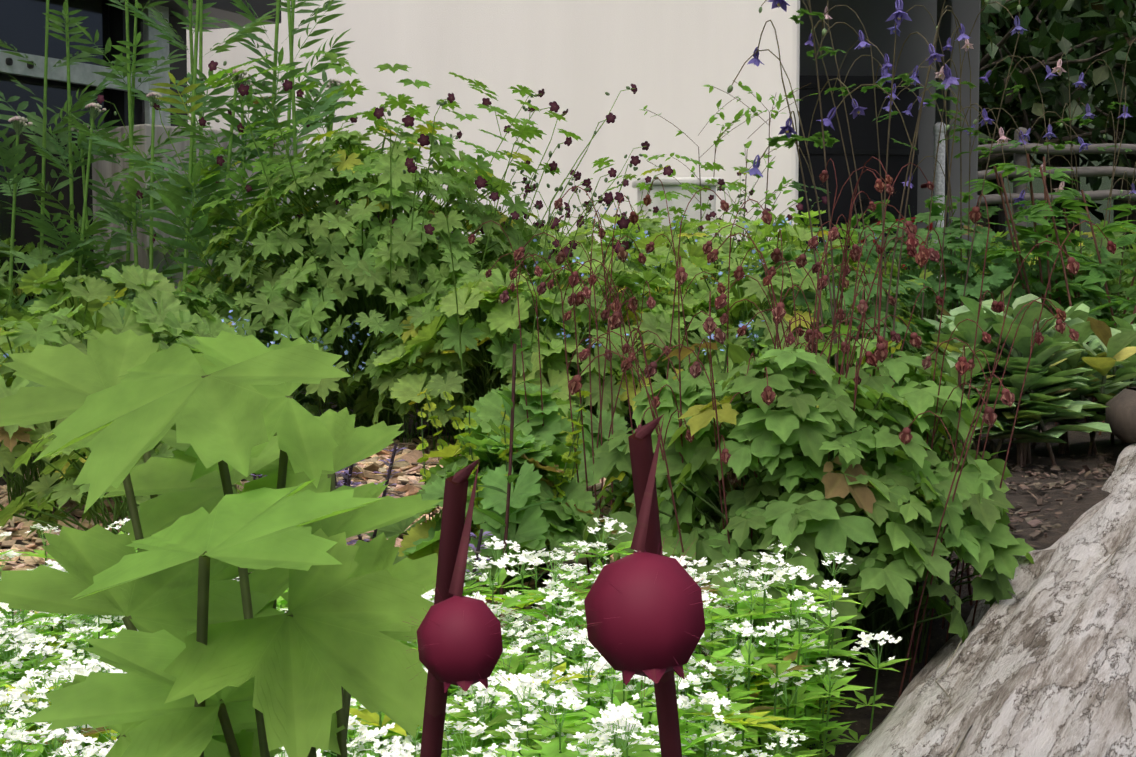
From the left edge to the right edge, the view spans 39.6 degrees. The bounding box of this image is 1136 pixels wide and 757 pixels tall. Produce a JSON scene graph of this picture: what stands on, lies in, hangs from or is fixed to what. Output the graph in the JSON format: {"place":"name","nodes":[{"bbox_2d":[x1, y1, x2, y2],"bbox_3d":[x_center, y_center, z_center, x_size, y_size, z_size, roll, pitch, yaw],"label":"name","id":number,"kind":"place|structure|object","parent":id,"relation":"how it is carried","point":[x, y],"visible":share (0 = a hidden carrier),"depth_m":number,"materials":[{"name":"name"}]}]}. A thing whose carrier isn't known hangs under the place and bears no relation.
{"place":"outdoors","nodes":[
{"label":"outdoors","id":0,"kind":"place"},
{"bbox_2d":[0,20,1130,756],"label":"ground","id":1,"kind":"structure","parent":0,"point":[890,680],"depth_m":2.42,"materials":[{"name":"soil"}]},
{"bbox_2d":[0,0,280,307],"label":"dark bin store metal","id":2,"kind":"object","parent":1,"relation":"on","point":[22,25],"visible":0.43,"depth_m":4.17,"materials":[{"name":"black metal"}]},
{"bbox_2d":[0,3,170,125],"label":"galvanised steel rail","id":3,"kind":"object","parent":2,"relation":"attached to","point":[81,74],"visible":0.54,"depth_m":4.20,"materials":[{"name":"grey metal"}]},
{"bbox_2d":[0,0,388,415],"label":"valerian","id":4,"kind":"object","parent":1,"relation":"on","point":[173,196],"visible":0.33,"depth_m":3.60,"materials":[{"name":"green plant"}]},
{"bbox_2d":[8,68,342,136],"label":"flowers","id":5,"kind":"object","parent":4,"relation":"on","point":[95,106],"visible":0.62,"depth_m":3.55,"materials":[{"name":"pink plant"}]},
{"bbox_2d":[92,124,305,393],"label":"concrete plinth","id":6,"kind":"structure","parent":1,"relation":"on","point":[106,169],"depth_m":4.18,"materials":[{"name":"grey concrete"}]},
{"bbox_2d":[0,329,681,756],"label":"large-leaved plant","id":7,"kind":"object","parent":1,"relation":"on","point":[206,653],"visible":0.94,"depth_m":0.44,"materials":[{"name":"green plant"}]},
{"bbox_2d":[403,537,729,700],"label":"flower buds","id":8,"kind":"object","parent":7,"relation":"attached to","point":[644,612],"visible":1,"depth_m":0.20,"materials":[{"name":"red plant"}]},
{"bbox_2d":[0,516,911,756],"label":"white flowers","id":9,"kind":"object","parent":1,"relation":"on","point":[755,718],"depth_m":1.32,"materials":[{"name":"white plant"}]},
{"bbox_2d":[97,50,826,455],"bbox_3d":[-0.096,-0.292,3.914,1.302,0.814,2.514,2,4,23],"label":"flowering shrub","id":10,"kind":"object","parent":1,"relation":"on","point":[384,282],"depth_m":3.13,"materials":[{"name":"green plant"}]},
{"bbox_2d":[0,435,1116,647],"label":"mulch wood chips","id":11,"kind":"object","parent":1,"relation":"on","point":[410,455],"visible":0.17,"depth_m":2.42,"materials":[{"name":"brown wood"}]},
{"bbox_2d":[248,444,492,594],"bbox_3d":[-0.272,0.186,1.889,0.226,0.266,0.339,-3,5,-38],"label":"ajuga plant","id":12,"kind":"object","parent":11,"relation":"on","point":[346,476],"depth_m":1.84,"materials":[{"name":"green plant"}]},
{"bbox_2d":[369,344,1009,624],"bbox_3d":[0.055,0.129,1.999,0.870,0.361,0.571,4,5,44],"label":"leafy plant","id":13,"kind":"object","parent":11,"relation":"on","point":[531,493],"visible":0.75,"depth_m":1.94,"materials":[{"name":"green plant"}]},
{"bbox_2d":[0,80,1135,550],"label":"plant","id":14,"kind":"object","parent":1,"relation":"on","point":[58,316],"visible":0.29,"depth_m":2.92,"materials":[{"name":"green plant"}]},
{"bbox_2d":[3,207,880,378],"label":"small blue flowers","id":15,"kind":"object","parent":14,"relation":"on","point":[720,273],"visible":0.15,"depth_m":3.06,"materials":[{"name":"blue plant"}]},
{"bbox_2d":[186,0,980,274],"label":"house","id":16,"kind":"structure","parent":1,"relation":"on","point":[578,59],"depth_m":5.42,"materials":[{"name":"paint"}]},
{"bbox_2d":[632,177,720,262],"bbox_3d":[0.345,-0.309,5.067,0.250,0.658,0.230,-1,4,-7],"label":"white planter","id":17,"kind":"object","parent":1,"relation":"on","point":[669,183],"visible":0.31,"depth_m":4.95,"materials":[{"name":"plastic"}]},
{"bbox_2d":[464,156,1115,713],"bbox_3d":[0.254,0.043,1.919,0.651,0.657,0.845,-1,4,-13],"label":"geum plant","id":18,"kind":"object","parent":1,"relation":"on","point":[820,462],"depth_m":1.68,"materials":[{"name":"green plant"}]},
{"bbox_2d":[717,592,870,714],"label":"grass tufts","id":19,"kind":"object","parent":1,"relation":"on","point":[846,648],"visible":0.17,"depth_m":1.61,"materials":[{"name":"green plant"}]},
{"bbox_2d":[723,0,1135,418],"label":"columbine plant","id":20,"kind":"object","parent":1,"relation":"on","point":[965,280],"depth_m":3.51,"materials":[{"name":"green plant"}]},
{"bbox_2d":[933,122,945,277],"bbox_3d":[1.970,-0.781,8.394,0.114,1.156,0.120,0,4,-2],"label":"white post","id":21,"kind":"object","parent":1,"relation":"on","point":[939,185],"visible":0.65,"depth_m":8.35,"materials":[{"name":"paint"}]},
{"bbox_2d":[847,443,1135,756],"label":"rock","id":22,"kind":"object","parent":1,"relation":"on","point":[1043,663],"visible":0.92,"depth_m":1.42,"materials":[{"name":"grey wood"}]},
{"bbox_2d":[935,546,1119,756],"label":"log bark flakes","id":23,"kind":"object","parent":22,"relation":"on","point":[969,729],"visible":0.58,"depth_m":1.46,"materials":[{"name":"grey wood"}]},
{"bbox_2d":[912,282,1135,466],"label":"hosta","id":24,"kind":"object","parent":1,"relation":"on","point":[1065,377],"visible":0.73,"depth_m":2.87,"materials":[{"name":"green plant"}]},
{"bbox_2d":[962,154,1135,434],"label":"peony plant","id":25,"kind":"object","parent":1,"relation":"on","point":[1049,209],"visible":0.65,"depth_m":3.70,"materials":[{"name":"green plant"}]},
{"bbox_2d":[977,127,1135,236],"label":"wooden fence","id":26,"kind":"object","parent":1,"relation":"on","point":[1019,152],"visible":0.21,"depth_m":13.09,"materials":[{"name":"grey wood"}]},
{"bbox_2d":[977,0,1135,248],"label":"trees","id":27,"kind":"object","parent":1,"relation":"on","point":[1065,33],"depth_m":14.78,"materials":[{"name":"green plant"}]},
{"bbox_2d":[1105,387,1135,443],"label":"stone","id":28,"kind":"object","parent":1,"relation":"on","point":[1120,417],"visible":0.98,"depth_m":2.93,"materials":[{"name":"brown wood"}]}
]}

